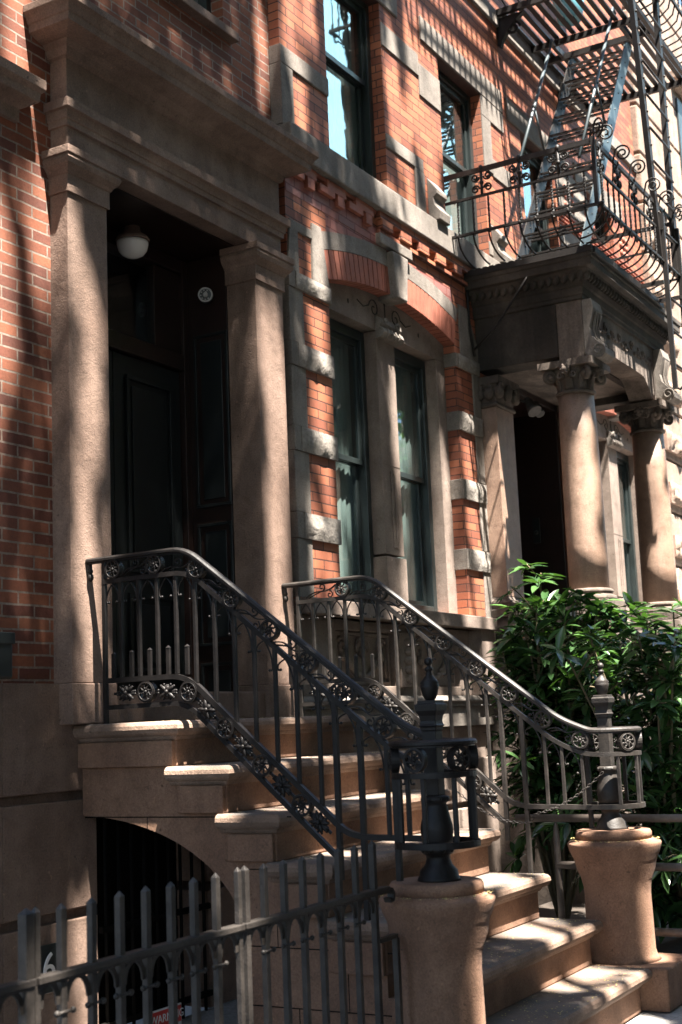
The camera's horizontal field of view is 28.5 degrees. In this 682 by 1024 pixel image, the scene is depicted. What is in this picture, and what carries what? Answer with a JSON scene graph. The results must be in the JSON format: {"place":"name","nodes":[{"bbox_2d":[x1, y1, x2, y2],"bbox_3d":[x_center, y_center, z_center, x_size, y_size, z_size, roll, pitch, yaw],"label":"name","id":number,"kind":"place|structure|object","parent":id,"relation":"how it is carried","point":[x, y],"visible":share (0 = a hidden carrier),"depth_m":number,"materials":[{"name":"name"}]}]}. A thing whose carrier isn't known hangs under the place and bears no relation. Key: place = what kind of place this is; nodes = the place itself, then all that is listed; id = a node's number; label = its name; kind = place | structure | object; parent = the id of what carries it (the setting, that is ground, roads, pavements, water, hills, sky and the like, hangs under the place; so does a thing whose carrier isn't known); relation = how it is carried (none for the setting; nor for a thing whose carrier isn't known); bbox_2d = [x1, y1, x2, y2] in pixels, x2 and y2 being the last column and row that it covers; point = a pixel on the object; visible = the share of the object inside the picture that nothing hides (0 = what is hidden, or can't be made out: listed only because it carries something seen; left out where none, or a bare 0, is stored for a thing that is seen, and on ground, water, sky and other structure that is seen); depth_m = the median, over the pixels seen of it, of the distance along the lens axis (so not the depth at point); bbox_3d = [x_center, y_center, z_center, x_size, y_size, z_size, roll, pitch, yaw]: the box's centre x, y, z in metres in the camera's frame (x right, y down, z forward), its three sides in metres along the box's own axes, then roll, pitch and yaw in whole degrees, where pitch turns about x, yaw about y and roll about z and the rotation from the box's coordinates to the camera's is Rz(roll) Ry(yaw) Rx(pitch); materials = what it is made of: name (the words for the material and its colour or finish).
{"place":"outdoors","nodes":[
{"label":"outdoors","id":0,"kind":"place"},
{"bbox_2d":[127,999,235,1023],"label":"ground","id":1,"kind":"structure","parent":0,"point":[188,1010],"depth_m":8.07,"materials":[{"name":"soil"}]},
{"bbox_2d":[139,716,656,1021],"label":"fallen petals","id":2,"kind":"object","parent":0,"point":[517,935],"visible":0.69,"depth_m":6.13,"materials":[{"name":"plant"}]},
{"bbox_2d":[182,999,681,1023],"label":"front yard ground","id":3,"kind":"structure","parent":0,"point":[674,1016],"depth_m":6.70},
{"bbox_2d":[0,908,36,1023],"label":"iron fence","id":4,"kind":"object","parent":3,"relation":"on","point":[21,990],"visible":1,"depth_m":3.46,"materials":[{"name":"black metal"}]},
{"bbox_2d":[32,867,245,1023],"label":"iron gate","id":5,"kind":"structure","parent":3,"relation":"on","point":[93,968],"depth_m":3.88,"materials":[{"name":"black metal"}]},
{"bbox_2d":[0,0,318,1023],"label":"brick row house","id":6,"kind":"structure","parent":3,"relation":"on","point":[142,404],"depth_m":7.37,"materials":[{"name":"red brick"}]},
{"bbox_2d":[0,632,14,678],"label":"wall box","id":7,"kind":"object","parent":6,"relation":"attached to","point":[7,640],"visible":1,"depth_m":6.10,"materials":[{"name":"black metal"}]},
{"bbox_2d":[41,943,55,993],"bbox_3d":[-1.339,2.100,6.180,0.016,0.215,0.136,-8,-10,30],"label":"number plaque","id":8,"kind":"object","parent":6,"relation":"attached to","point":[48,957],"visible":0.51,"depth_m":6.17,"materials":[{"name":"black metal"}]},
{"bbox_2d":[108,350,116,683],"bbox_3d":[-1.486,0.006,7.459,0.050,2.000,0.642,-8,-10,30],"label":"door","id":9,"kind":"structure","parent":6,"relation":"in","point":[109,351],"depth_m":7.73,"materials":[{"name":"black paint"}]},
{"bbox_2d":[115,225,149,258],"bbox_3d":[-1.232,-1.591,7.937,0.202,0.191,0.202,-8,-10,30],"label":"ceiling light","id":10,"kind":"object","parent":6,"relation":"attached to","point":[132,241],"visible":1,"depth_m":7.87,"materials":[{"name":"white glass"}]},
{"bbox_2d":[112,351,185,691],"bbox_3d":[-1.149,0.079,8.008,0.072,2.000,0.642,-8,-10,30],"label":"door","id":11,"kind":"structure","parent":6,"relation":"in","point":[145,396],"depth_m":7.99,"materials":[{"name":"blue paint"}]},
{"bbox_2d":[96,818,212,1023],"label":"basement gate","id":12,"kind":"structure","parent":6,"relation":"attached to","point":[133,860],"depth_m":6.99,"materials":[{"name":"black metal"}]},
{"bbox_2d":[153,1002,183,1023],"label":"warning sign","id":13,"kind":"object","parent":12,"relation":"attached to","point":[160,1016],"visible":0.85,"depth_m":6.75,"materials":[{"name":"red"}]},
{"bbox_2d":[194,0,210,12],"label":"window","id":14,"kind":"structure","parent":6,"relation":"in","point":[206,4],"depth_m":8.56,"materials":[{"name":"glass"}]},
{"bbox_2d":[198,287,212,303],"bbox_3d":[-0.846,-1.355,8.405,0.095,0.100,0.087,-3,-9,1],"label":"security camera","id":15,"kind":"object","parent":6,"relation":"attached to","point":[205,295],"visible":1,"depth_m":8.38,"materials":[{"name":"black metal"}]},
{"bbox_2d":[281,575,645,872],"bbox_3d":[0.670,1.184,7.636,2.105,1.732,0.363,-8,-10,30],"label":"stair railing","id":16,"kind":"object","parent":6,"relation":"attached to","point":[586,740],"visible":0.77,"depth_m":7.39,"materials":[{"name":"grey metal"}]},
{"bbox_2d":[457,771,603,823],"bbox_3d":[0.999,1.515,7.093,0.791,0.263,0.016,-5,-9,18],"label":"chain","id":17,"kind":"object","parent":16,"relation":"hanging from","point":[537,812],"visible":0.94,"depth_m":7.07,"materials":[{"name":"grey metal"}]},
{"bbox_2d":[240,841,403,1023],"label":"iron fence","id":18,"kind":"object","parent":3,"relation":"on","point":[285,917],"visible":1,"depth_m":4.69,"materials":[{"name":"black metal"}]},
{"bbox_2d":[73,715,651,1023],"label":"stone stoop","id":19,"kind":"object","parent":3,"relation":"on","point":[180,783],"visible":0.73,"depth_m":6.25,"materials":[{"name":"brown stone"}]},
{"bbox_2d":[85,547,480,920],"bbox_3d":[-0.388,0.945,5.845,2.105,1.732,0.358,-8,-10,30],"label":"stair railing","id":20,"kind":"object","parent":19,"relation":"on","point":[240,750],"visible":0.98,"depth_m":5.94,"materials":[{"name":"metal"}]},
{"bbox_2d":[378,875,495,1023],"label":"stone pedestal","id":21,"kind":"object","parent":3,"relation":"on","point":[442,941],"visible":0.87,"depth_m":5.13,"materials":[{"name":"brown stone"}]},
{"bbox_2d":[414,657,461,882],"bbox_3d":[0.372,1.024,5.384,0.176,0.880,0.176,-8,-10,30],"label":"newel post","id":22,"kind":"object","parent":21,"relation":"on","point":[438,866],"visible":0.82,"depth_m":5.33,"materials":[{"name":"metal"}]},
{"bbox_2d":[268,0,681,905],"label":"polychrome brick house","id":23,"kind":"structure","parent":3,"relation":"on","point":[442,478],"depth_m":10.66,"materials":[{"name":"brick"}]},
{"bbox_2d":[323,0,375,178],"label":"window","id":24,"kind":"structure","parent":23,"relation":"in","point":[346,22],"depth_m":10.20,"materials":[{"name":"clear glass"}]},
{"bbox_2d":[329,318,374,603],"bbox_3d":[-0.021,-0.343,9.533,0.133,2.055,0.730,-8,-10,30],"label":"window","id":25,"kind":"structure","parent":23,"relation":"in","point":[353,485],"depth_m":9.74,"materials":[{"name":"clear glass"}]},
{"bbox_2d":[394,348,437,611],"bbox_3d":[0.480,-0.229,10.382,0.134,2.055,0.745,-8,-10,30],"label":"window","id":26,"kind":"structure","parent":23,"relation":"in","point":[414,456],"depth_m":10.59,"materials":[{"name":"clear glass"}]},
{"bbox_2d":[438,69,478,247],"bbox_3d":[0.915,-2.983,11.554,0.134,1.560,0.850,-8,-10,30],"label":"window","id":27,"kind":"structure","parent":23,"relation":"in","point":[455,115],"depth_m":11.82,"materials":[{"name":"clear glass"}]},
{"bbox_2d":[520,397,544,417],"bbox_3d":[1.558,-0.887,11.497,0.394,0.208,0.313,-8,-10,30],"label":"globe light","id":28,"kind":"object","parent":23,"relation":"attached to","point":[534,408],"visible":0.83,"depth_m":11.35,"materials":[{"name":"white glass"}]},
{"bbox_2d":[520,142,549,254],"bbox_3d":[1.809,-2.780,13.068,0.134,1.560,0.850,-8,-10,30],"label":"window","id":29,"kind":"structure","parent":23,"relation":"in","point":[534,164],"depth_m":13.36,"materials":[{"name":"clear glass"}]},
{"bbox_2d":[513,388,568,643],"bbox_3d":[1.491,0.286,12.156,0.600,2.730,1.530,-8,-10,30],"label":"doorway","id":30,"kind":"structure","parent":23,"relation":"in","point":[537,440],"depth_m":12.76,"materials":[{"name":"brown wood"}]},
{"bbox_2d":[443,0,681,390],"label":"fire escape","id":31,"kind":"object","parent":23,"relation":"attached to","point":[636,21],"visible":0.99,"depth_m":12.01,"materials":[{"name":"black metal"}]},
{"bbox_2d":[552,0,583,26],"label":"window","id":32,"kind":"structure","parent":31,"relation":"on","point":[570,10],"depth_m":12.71,"materials":[{"name":"glass"}]},
{"bbox_2d":[586,210,605,246],"bbox_3d":[2.703,-2.578,14.582,0.134,1.560,0.850,-8,-10,30],"label":"window","id":33,"kind":"structure","parent":23,"relation":"in","point":[600,221],"depth_m":14.96,"materials":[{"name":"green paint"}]},
{"bbox_2d":[616,451,638,621],"bbox_3d":[3.051,0.353,14.736,0.133,2.055,0.745,-8,-10,30],"label":"window","id":34,"kind":"structure","parent":23,"relation":"in","point":[622,460],"depth_m":14.99,"materials":[{"name":"clear glass"}]},
{"bbox_2d":[515,814,681,936],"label":"pipe railing","id":35,"kind":"object","parent":3,"relation":"on","point":[560,865],"visible":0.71,"depth_m":7.49,"materials":[{"name":"metal"}]},
{"bbox_2d":[539,901,681,953],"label":"planting bed","id":36,"kind":"object","parent":3,"relation":"on","point":[666,945],"depth_m":9.44,"materials":[{"name":"soil"}]},
{"bbox_2d":[469,559,655,918],"bbox_3d":[1.555,1.545,9.178,1.250,2.540,1.203,1,-9,-19],"label":"laurel shrub","id":37,"kind":"object","parent":36,"relation":"on","point":[526,666],"visible":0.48,"depth_m":9.03,"materials":[{"name":"green plant"}]},
{"bbox_2d":[523,598,681,943],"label":"laurel shrub","id":38,"kind":"object","parent":36,"relation":"on","point":[658,707],"visible":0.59,"depth_m":8.16,"materials":[{"name":"green plant"}]},
{"bbox_2d":[567,826,681,1012],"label":"stone pedestal","id":39,"kind":"object","parent":3,"relation":"on","point":[616,876],"visible":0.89,"depth_m":6.90,"materials":[{"name":"brown stone"}]},
{"bbox_2d":[591,663,628,829],"bbox_3d":[1.419,1.248,7.190,0.176,0.880,0.176,-8,-10,30],"label":"newel post","id":40,"kind":"object","parent":39,"relation":"on","point":[602,702],"visible":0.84,"depth_m":7.14,"materials":[{"name":"grey metal"}]},
{"bbox_2d":[622,0,681,600],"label":"pale stone house","id":41,"kind":"structure","parent":3,"relation":"on","point":[672,434],"depth_m":16.31,"materials":[{"name":"beige stone"}]},
{"bbox_2d":[675,97,681,173],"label":"window","id":42,"kind":"structure","parent":41,"relation":"in","point":[678,104],"depth_m":17.72,"materials":[{"name":"clear glass"}]}
]}

